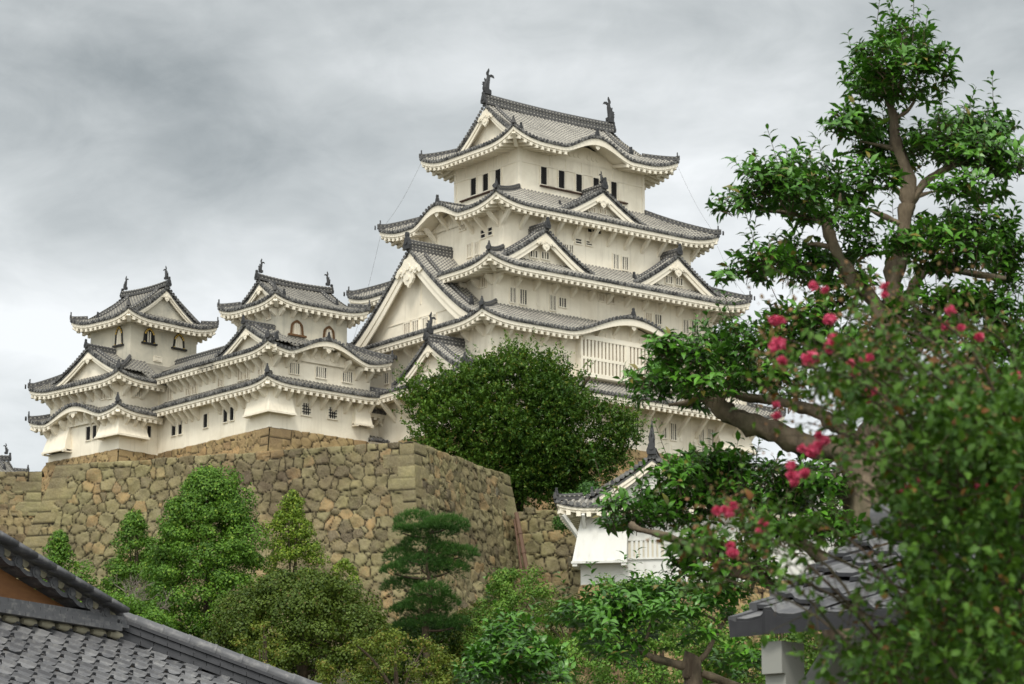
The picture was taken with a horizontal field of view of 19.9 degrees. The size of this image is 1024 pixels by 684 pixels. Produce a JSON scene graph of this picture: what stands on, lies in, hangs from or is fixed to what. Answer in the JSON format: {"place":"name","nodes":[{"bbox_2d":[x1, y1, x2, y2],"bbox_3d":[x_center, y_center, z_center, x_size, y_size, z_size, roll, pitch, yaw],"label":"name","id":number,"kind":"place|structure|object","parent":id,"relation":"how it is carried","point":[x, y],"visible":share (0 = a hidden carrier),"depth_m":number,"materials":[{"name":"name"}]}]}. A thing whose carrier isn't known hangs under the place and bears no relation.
{"place":"outdoors","nodes":[
{"label":"outdoors","id":0,"kind":"place"},
{"bbox_2d":[0,444,29,471],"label":"turret roof","id":1,"kind":"structure","parent":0,"point":[5,464],"depth_m":288.55,"materials":[{"name":"tile"}]},
{"bbox_2d":[98,449,536,513],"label":"terrace ground","id":2,"kind":"structure","parent":0,"point":[355,450],"depth_m":210.95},
{"bbox_2d":[41,426,368,491],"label":"stone plinth","id":3,"kind":"structure","parent":2,"relation":"on","point":[254,441],"depth_m":239.21,"materials":[{"name":"stone"}]},
{"bbox_2d":[25,266,218,461],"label":"keep","id":4,"kind":"structure","parent":3,"relation":"on","point":[101,393],"depth_m":249.04,"materials":[{"name":"white paint"}]},
{"bbox_2d":[85,425,91,441],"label":"window","id":5,"kind":"structure","parent":4,"relation":"in","point":[88,429],"depth_m":247.45,"materials":[{"name":"white paint"}]},
{"bbox_2d":[91,424,97,439],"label":"window","id":6,"kind":"structure","parent":4,"relation":"in","point":[94,428],"depth_m":246.90,"materials":[{"name":"white paint"}]},
{"bbox_2d":[112,326,123,347],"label":"bell window","id":7,"kind":"structure","parent":4,"relation":"in","point":[119,332],"depth_m":250.00,"materials":[{"name":"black paint"}]},
{"bbox_2d":[146,425,151,438],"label":"window","id":8,"kind":"structure","parent":4,"relation":"in","point":[148,427],"depth_m":247.02,"materials":[{"name":"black paint"}]},
{"bbox_2d":[141,328,157,345],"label":"bell window","id":9,"kind":"structure","parent":4,"relation":"in","point":[149,335],"depth_m":250.55,"materials":[{"name":"black paint"}]},
{"bbox_2d":[171,334,186,351],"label":"bell window","id":10,"kind":"structure","parent":4,"relation":"in","point":[178,342],"depth_m":252.88,"materials":[{"name":"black paint"}]},
{"bbox_2d":[151,345,224,454],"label":"corridor building","id":11,"kind":"structure","parent":3,"relation":"on","point":[186,420],"depth_m":244.68,"materials":[{"name":"white paint"}]},
{"bbox_2d":[166,387,172,401],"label":"window","id":12,"kind":"structure","parent":11,"relation":"in","point":[169,392],"depth_m":247.02,"materials":[{"name":"white paint"}]},
{"bbox_2d":[170,421,176,436],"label":"window","id":13,"kind":"structure","parent":11,"relation":"in","point":[173,428],"depth_m":245.70,"materials":[{"name":"white paint"}]},
{"bbox_2d":[177,419,182,435],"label":"window","id":14,"kind":"structure","parent":11,"relation":"in","point":[180,427],"depth_m":245.04,"materials":[{"name":"white paint"}]},
{"bbox_2d":[202,413,208,428],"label":"window","id":15,"kind":"structure","parent":11,"relation":"in","point":[206,415],"depth_m":242.30,"materials":[{"name":"white paint"}]},
{"bbox_2d":[197,259,397,450],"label":"keep","id":16,"kind":"structure","parent":3,"relation":"on","point":[288,356],"depth_m":239.88,"materials":[{"name":"white paint"}]},
{"bbox_2d":[217,372,222,387],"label":"window","id":17,"kind":"structure","parent":16,"relation":"in","point":[219,383],"depth_m":241.42,"materials":[{"name":"white paint"}]},
{"bbox_2d":[222,409,228,423],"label":"window","id":18,"kind":"structure","parent":16,"relation":"in","point":[225,415],"depth_m":240.24,"materials":[{"name":"white paint"}]},
{"bbox_2d":[229,406,234,421],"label":"window","id":19,"kind":"structure","parent":16,"relation":"in","point":[231,411],"depth_m":239.54,"materials":[{"name":"white paint"}]},
{"bbox_2d":[237,369,242,381],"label":"window","id":20,"kind":"structure","parent":16,"relation":"in","point":[239,374],"depth_m":239.42,"materials":[{"name":"white paint"}]},
{"bbox_2d":[243,365,249,379],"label":"window","id":21,"kind":"structure","parent":16,"relation":"in","point":[246,376],"depth_m":238.66,"materials":[{"name":"white paint"}]},
{"bbox_2d":[289,362,299,375],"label":"window","id":22,"kind":"structure","parent":16,"relation":"in","point":[294,368],"depth_m":237.82,"materials":[{"name":"white paint"}]},
{"bbox_2d":[288,320,306,337],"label":"bell window","id":23,"kind":"structure","parent":16,"relation":"in","point":[296,329],"depth_m":241.18,"materials":[{"name":"paint"}]},
{"bbox_2d":[300,401,311,416],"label":"window","id":24,"kind":"structure","parent":16,"relation":"in","point":[305,410],"depth_m":237.85,"materials":[{"name":"white paint"}]},
{"bbox_2d":[315,365,326,379],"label":"window","id":25,"kind":"structure","parent":16,"relation":"in","point":[320,371],"depth_m":239.54,"materials":[{"name":"white paint"}]},
{"bbox_2d":[323,326,334,338],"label":"bell window","id":26,"kind":"structure","parent":16,"relation":"in","point":[328,329],"depth_m":243.37,"materials":[{"name":"paint"}]},
{"bbox_2d":[327,405,337,420],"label":"window","id":27,"kind":"structure","parent":16,"relation":"in","point":[332,415],"depth_m":239.54,"materials":[{"name":"white paint"}]},
{"bbox_2d":[342,370,352,383],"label":"window","id":28,"kind":"structure","parent":16,"relation":"in","point":[347,377],"depth_m":241.30,"materials":[{"name":"white paint"}]},
{"bbox_2d":[368,435,389,443],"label":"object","id":29,"kind":"structure","parent":3,"relation":"on","point":[376,440],"depth_m":241.87,"materials":[{"name":"tile"}]},
{"bbox_2d":[387,327,659,511],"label":"broadleaf tree","id":30,"kind":"object","parent":2,"relation":"on","point":[521,447],"visible":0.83,"depth_m":221.78,"materials":[{"name":"green plant"}]},
{"bbox_2d":[398,429,710,510],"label":"stone plinth","id":31,"kind":"structure","parent":2,"relation":"on","point":[638,455],"depth_m":242.65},
{"bbox_2d":[370,409,386,439],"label":"gate wing","id":32,"kind":"structure","parent":31,"relation":"on","point":[377,416],"depth_m":243.38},
{"bbox_2d":[343,68,788,463],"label":"castle keep","id":33,"kind":"structure","parent":31,"relation":"on","point":[549,227],"depth_m":248.34,"materials":[{"name":"white paint"}]},
{"bbox_2d":[384,371,388,384],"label":"window","id":34,"kind":"structure","parent":33,"relation":"in","point":[386,375],"depth_m":248.11,"materials":[{"name":"white paint"}]},
{"bbox_2d":[391,367,395,382],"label":"window","id":35,"kind":"structure","parent":33,"relation":"in","point":[393,377],"depth_m":247.32,"materials":[{"name":"white paint"}]},
{"bbox_2d":[403,321,410,333],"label":"window","id":36,"kind":"structure","parent":33,"relation":"in","point":[407,325],"depth_m":247.02,"materials":[{"name":"white paint"}]},
{"bbox_2d":[412,319,418,331],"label":"window","id":37,"kind":"structure","parent":33,"relation":"in","point":[415,323],"depth_m":246.12,"materials":[{"name":"white paint"}]},
{"bbox_2d":[422,316,428,328],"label":"window","id":38,"kind":"structure","parent":33,"relation":"in","point":[425,319],"depth_m":245.04,"materials":[{"name":"white paint"}]},
{"bbox_2d":[423,359,428,370],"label":"window","id":39,"kind":"structure","parent":33,"relation":"in","point":[426,362],"depth_m":238.61,"materials":[{"name":"white paint"}]},
{"bbox_2d":[466,242,471,258],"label":"window","id":40,"kind":"structure","parent":33,"relation":"in","point":[469,245],"depth_m":247.42,"materials":[{"name":"white paint"}]},
{"bbox_2d":[470,176,476,196],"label":"window","id":41,"kind":"structure","parent":33,"relation":"in","point":[473,181],"depth_m":254.06,"materials":[{"name":"black paint"}]},
{"bbox_2d":[474,240,479,255],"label":"window","id":42,"kind":"structure","parent":33,"relation":"in","point":[477,243],"depth_m":246.54,"materials":[{"name":"white paint"}]},
{"bbox_2d":[479,228,485,239],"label":"window","id":43,"kind":"structure","parent":33,"relation":"in","point":[482,235],"depth_m":246.24,"materials":[{"name":"white paint"}]},
{"bbox_2d":[480,276,486,288],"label":"window","id":44,"kind":"structure","parent":33,"relation":"in","point":[483,281],"depth_m":242.54,"materials":[{"name":"white paint"}]},
{"bbox_2d":[482,172,488,192],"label":"window","id":45,"kind":"structure","parent":33,"relation":"in","point":[485,176],"depth_m":252.70,"materials":[{"name":"black paint"}]},
{"bbox_2d":[487,225,492,236],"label":"window","id":46,"kind":"structure","parent":33,"relation":"in","point":[489,229],"depth_m":245.40,"materials":[{"name":"white paint"}]},
{"bbox_2d":[494,167,501,184],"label":"window","id":47,"kind":"structure","parent":33,"relation":"in","point":[497,172],"depth_m":251.34,"materials":[{"name":"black paint"}]},
{"bbox_2d":[509,286,516,303],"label":"window","id":48,"kind":"structure","parent":33,"relation":"in","point":[512,290],"depth_m":242.07,"materials":[{"name":"white paint"}]},
{"bbox_2d":[519,288,527,305],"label":"window","id":49,"kind":"structure","parent":33,"relation":"in","point":[523,293],"depth_m":242.78,"materials":[{"name":"white paint"}]},
{"bbox_2d":[529,249,538,258],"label":"window","id":50,"kind":"structure","parent":33,"relation":"in","point":[533,254],"depth_m":243.73,"materials":[{"name":"white paint"}]},
{"bbox_2d":[539,165,547,185],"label":"window","id":51,"kind":"structure","parent":33,"relation":"in","point":[543,170],"depth_m":250.73,"materials":[{"name":"black paint"}]},
{"bbox_2d":[541,250,549,260],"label":"window","id":52,"kind":"structure","parent":33,"relation":"in","point":[544,255],"depth_m":244.50,"materials":[{"name":"white paint"}]},
{"bbox_2d":[549,294,556,311],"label":"window","id":53,"kind":"structure","parent":33,"relation":"in","point":[552,298],"depth_m":244.62,"materials":[{"name":"white paint"}]},
{"bbox_2d":[557,169,565,189],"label":"window","id":54,"kind":"structure","parent":33,"relation":"in","point":[561,174],"depth_m":251.89,"materials":[{"name":"black paint"}]},
{"bbox_2d":[558,296,566,308],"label":"window","id":55,"kind":"structure","parent":33,"relation":"in","point":[562,301],"depth_m":245.28,"materials":[{"name":"white paint"}]},
{"bbox_2d":[562,353,569,367],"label":"window","id":56,"kind":"structure","parent":33,"relation":"in","point":[565,355],"depth_m":242.01,"materials":[{"name":"white paint"}]},
{"bbox_2d":[574,237,582,244],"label":"window","id":57,"kind":"structure","parent":33,"relation":"in","point":[579,241],"depth_m":248.93,"materials":[{"name":"white paint"}]},
{"bbox_2d":[575,173,582,192],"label":"window","id":58,"kind":"structure","parent":33,"relation":"in","point":[578,177],"depth_m":253.07,"materials":[{"name":"white paint"}]},
{"bbox_2d":[592,176,599,185],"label":"window","id":59,"kind":"structure","parent":33,"relation":"in","point":[595,180],"depth_m":254.24,"materials":[{"name":"white paint"}]},
{"bbox_2d":[598,292,605,302],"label":"window","id":60,"kind":"structure","parent":33,"relation":"in","point":[601,296],"depth_m":248.05,"materials":[{"name":"white paint"}]},
{"bbox_2d":[598,208,606,215],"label":"window","id":61,"kind":"structure","parent":33,"relation":"in","point":[602,211],"depth_m":251.25,"materials":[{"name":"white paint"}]},
{"bbox_2d":[610,180,617,200],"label":"window","id":62,"kind":"structure","parent":33,"relation":"in","point":[613,184],"depth_m":255.42,"materials":[{"name":"black paint"}]},
{"bbox_2d":[612,253,619,270],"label":"window","id":63,"kind":"structure","parent":33,"relation":"in","point":[615,257],"depth_m":251.16,"materials":[{"name":"white paint"}]},
{"bbox_2d":[621,255,628,271],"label":"window","id":64,"kind":"structure","parent":33,"relation":"in","point":[624,259],"depth_m":251.71,"materials":[{"name":"white paint"}]},
{"bbox_2d":[645,311,652,322],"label":"window","id":65,"kind":"structure","parent":33,"relation":"in","point":[648,315],"depth_m":251.04,"materials":[{"name":"white paint"}]},
{"bbox_2d":[654,313,662,325],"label":"window","id":66,"kind":"structure","parent":33,"relation":"in","point":[657,317],"depth_m":251.59,"materials":[{"name":"white paint"}]},
{"bbox_2d":[660,420,666,439],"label":"window","id":67,"kind":"structure","parent":33,"relation":"in","point":[661,421],"depth_m":247.26,"materials":[{"name":"white paint"}]},
{"bbox_2d":[665,275,672,284],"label":"window","id":68,"kind":"structure","parent":33,"relation":"in","point":[668,278],"depth_m":252.63,"materials":[{"name":"white paint"}]},
{"bbox_2d":[670,422,677,441],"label":"window","id":69,"kind":"structure","parent":33,"relation":"in","point":[673,426],"depth_m":247.93,"materials":[{"name":"white paint"}]},
{"bbox_2d":[675,276,683,286],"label":"window","id":70,"kind":"structure","parent":33,"relation":"in","point":[678,280],"depth_m":253.31,"materials":[{"name":"white paint"}]},
{"bbox_2d":[682,318,688,334],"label":"window","id":71,"kind":"structure","parent":33,"relation":"in","point":[685,322],"depth_m":253.38,"materials":[{"name":"white paint"}]},
{"bbox_2d":[691,319,698,335],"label":"window","id":72,"kind":"structure","parent":33,"relation":"in","point":[692,323],"depth_m":253.99,"materials":[{"name":"white paint"}]},
{"bbox_2d":[698,426,704,444],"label":"window","id":73,"kind":"structure","parent":33,"relation":"in","point":[702,436],"depth_m":249.81,"materials":[{"name":"white paint"}]},
{"bbox_2d":[707,428,713,446],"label":"window","id":74,"kind":"structure","parent":33,"relation":"in","point":[709,430],"depth_m":250.36,"materials":[{"name":"white paint"}]},
{"bbox_2d":[224,647,683,683],"bbox_3d":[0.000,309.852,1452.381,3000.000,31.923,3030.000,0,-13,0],"label":"ground","id":75,"kind":"structure","parent":0,"point":[340,681],"depth_m":191.16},
{"bbox_2d":[0,471,44,559],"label":"stone wall","id":76,"kind":"structure","parent":75,"relation":"on","point":[21,495],"depth_m":234.74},
{"bbox_2d":[35,529,101,601],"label":"conifer","id":77,"kind":"object","parent":75,"relation":"on","point":[61,552],"visible":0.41,"depth_m":185.02,"materials":[{"name":"green plant"}]},
{"bbox_2d":[97,508,155,602],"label":"conifer","id":78,"kind":"object","parent":75,"relation":"on","point":[134,524],"visible":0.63,"depth_m":189.09,"materials":[{"name":"green plant"}]},
{"bbox_2d":[80,587,178,630],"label":"shrub","id":79,"kind":"object","parent":75,"relation":"on","point":[161,617],"visible":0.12,"depth_m":175.05,"materials":[{"name":"green plant"}]},
{"bbox_2d":[113,569,160,602],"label":"bare shrub","id":80,"kind":"object","parent":75,"relation":"on","point":[138,591],"visible":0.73,"depth_m":179.15,"materials":[{"name":"grey plant"}]},
{"bbox_2d":[0,531,321,683],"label":"tiled house","id":81,"kind":"structure","parent":75,"relation":"on","point":[96,636],"depth_m":30.07,"materials":[{"name":"tile"}]},
{"bbox_2d":[130,462,281,644],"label":"conifer","id":82,"kind":"object","parent":75,"relation":"on","point":[209,499],"visible":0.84,"depth_m":182.02,"materials":[{"name":"green plant"}]},
{"bbox_2d":[151,590,174,614],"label":"bare branch","id":83,"kind":"object","parent":82,"relation":"attached to","point":[163,605],"visible":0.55,"depth_m":178.61,"materials":[{"name":"grey plant"}]},
{"bbox_2d":[227,619,300,675],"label":"shrub","id":84,"kind":"object","parent":75,"relation":"on","point":[263,639],"visible":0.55,"depth_m":152.07,"materials":[{"name":"green plant"}]},
{"bbox_2d":[17,441,516,660],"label":"stone bastion","id":85,"kind":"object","parent":75,"relation":"on","point":[359,498],"visible":0.37,"depth_m":206.63,"materials":[{"name":"stone"}]},
{"bbox_2d":[513,519,524,587],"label":"drainpipe","id":86,"kind":"object","parent":85,"relation":"attached to","point":[518,548],"visible":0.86,"depth_m":211.55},
{"bbox_2d":[514,512,528,574],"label":"drainpipe","id":87,"kind":"object","parent":85,"relation":"attached to","point":[521,540],"visible":0.88,"depth_m":211.48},
{"bbox_2d":[258,489,330,672],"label":"conifer","id":88,"kind":"object","parent":75,"relation":"on","point":[294,515],"visible":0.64,"depth_m":187.29,"materials":[{"name":"green plant"}]},
{"bbox_2d":[199,564,401,680],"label":"maple","id":89,"kind":"object","parent":75,"relation":"on","point":[313,624],"visible":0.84,"depth_m":174.37,"materials":[{"name":"green plant"}]},
{"bbox_2d":[330,557,363,601],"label":"shrub","id":90,"kind":"object","parent":75,"relation":"on","point":[343,564],"visible":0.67,"depth_m":188.19,"materials":[{"name":"green plant"}]},
{"bbox_2d":[312,626,464,683],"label":"shrub","id":91,"kind":"object","parent":75,"relation":"on","point":[385,668],"visible":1,"depth_m":149.74,"materials":[{"name":"green plant"}]},
{"bbox_2d":[351,617,502,683],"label":"shrub","id":92,"kind":"object","parent":75,"relation":"on","point":[411,646],"visible":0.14,"depth_m":183.70,"materials":[{"name":"green plant"}]},
{"bbox_2d":[377,505,480,674],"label":"pine tree","id":93,"kind":"object","parent":75,"relation":"on","point":[432,562],"visible":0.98,"depth_m":180.99,"materials":[{"name":"green plant"}]},
{"bbox_2d":[444,601,503,678],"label":"shrub","id":94,"kind":"object","parent":75,"relation":"on","point":[461,613],"visible":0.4,"depth_m":183.50,"materials":[{"name":"green plant"}]},
{"bbox_2d":[457,565,566,682],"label":"shrub","id":95,"kind":"object","parent":75,"relation":"on","point":[502,585],"visible":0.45,"depth_m":182.89,"materials":[{"name":"green plant"}]},
{"bbox_2d":[451,573,584,683],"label":"glossy bush","id":96,"kind":"object","parent":75,"relation":"on","point":[529,658],"visible":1,"depth_m":24.65,"materials":[{"name":"green plant"}]},
{"bbox_2d":[515,507,580,641],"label":"stone wall","id":97,"kind":"structure","parent":75,"relation":"on","point":[548,550],"depth_m":213.10,"materials":[{"name":"stone"}]},
{"bbox_2d":[540,593,585,683],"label":"shrub","id":98,"kind":"object","parent":75,"relation":"on","point":[554,634],"visible":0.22,"depth_m":170.48,"materials":[{"name":"green plant"}]},
{"bbox_2d":[550,480,601,535],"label":"shrub","id":99,"kind":"object","parent":75,"relation":"on","point":[557,521],"visible":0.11,"depth_m":207.56,"materials":[{"name":"green plant"}]},
{"bbox_2d":[569,569,683,683],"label":"shrub","id":100,"kind":"object","parent":75,"relation":"on","point":[624,581],"visible":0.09,"depth_m":158.15,"materials":[{"name":"green plant"}]},
{"bbox_2d":[542,609,765,683],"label":"shrub","id":101,"kind":"object","parent":75,"relation":"on","point":[658,673],"visible":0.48,"depth_m":147.11,"materials":[{"name":"green plant"}]},
{"bbox_2d":[545,537,775,683],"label":"glossy evergreen tree","id":102,"kind":"object","parent":75,"relation":"on","point":[603,617],"visible":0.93,"depth_m":25.95,"materials":[{"name":"green plant"}]},
{"bbox_2d":[557,580,821,683],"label":"tree","id":103,"kind":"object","parent":75,"relation":"on","point":[762,595],"depth_m":170.79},
{"bbox_2d":[553,420,751,584],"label":"white turret","id":104,"kind":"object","parent":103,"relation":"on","point":[576,512],"visible":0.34,"depth_m":172.95,"materials":[{"name":"paint"}]},
{"bbox_2d":[628,538,665,559],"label":"window","id":105,"kind":"structure","parent":104,"relation":"in","point":[653,550],"depth_m":172.83,"materials":[{"name":"white paint"}]},
{"bbox_2d":[737,463,907,578],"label":"white wing","id":106,"kind":"structure","parent":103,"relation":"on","point":[794,570],"depth_m":173.16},
{"bbox_2d":[693,597,822,683],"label":"shrub","id":107,"kind":"object","parent":75,"relation":"on","point":[727,624],"visible":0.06,"depth_m":149.65,"materials":[{"name":"green plant"}]},
{"bbox_2d":[586,0,1023,644],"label":"glossy evergreen tree","id":108,"kind":"object","parent":75,"relation":"on","point":[792,192],"visible":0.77,"depth_m":20.39,"materials":[{"name":"green plant"}]},
{"bbox_2d":[745,630,908,683],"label":"thicket","id":109,"kind":"object","parent":75,"relation":"on","point":[809,645],"visible":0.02,"depth_m":139.42,"materials":[{"name":"green plant"}]},
{"bbox_2d":[646,238,1023,683],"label":"flowering tree","id":110,"kind":"object","parent":75,"relation":"on","point":[952,456],"visible":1,"depth_m":8.20,"materials":[{"name":"green plant"}]},
{"bbox_2d":[0,0,1023,471],"label":"sky","id":111,"kind":"structure","parent":0,"point":[205,141],"materials":[{"name":"grey"}]},
{"bbox_2d":[728,504,990,683],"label":"roofed wall","id":112,"kind":"structure","parent":0,"point":[779,666],"depth_m":16.52,"materials":[{"name":"tile"}]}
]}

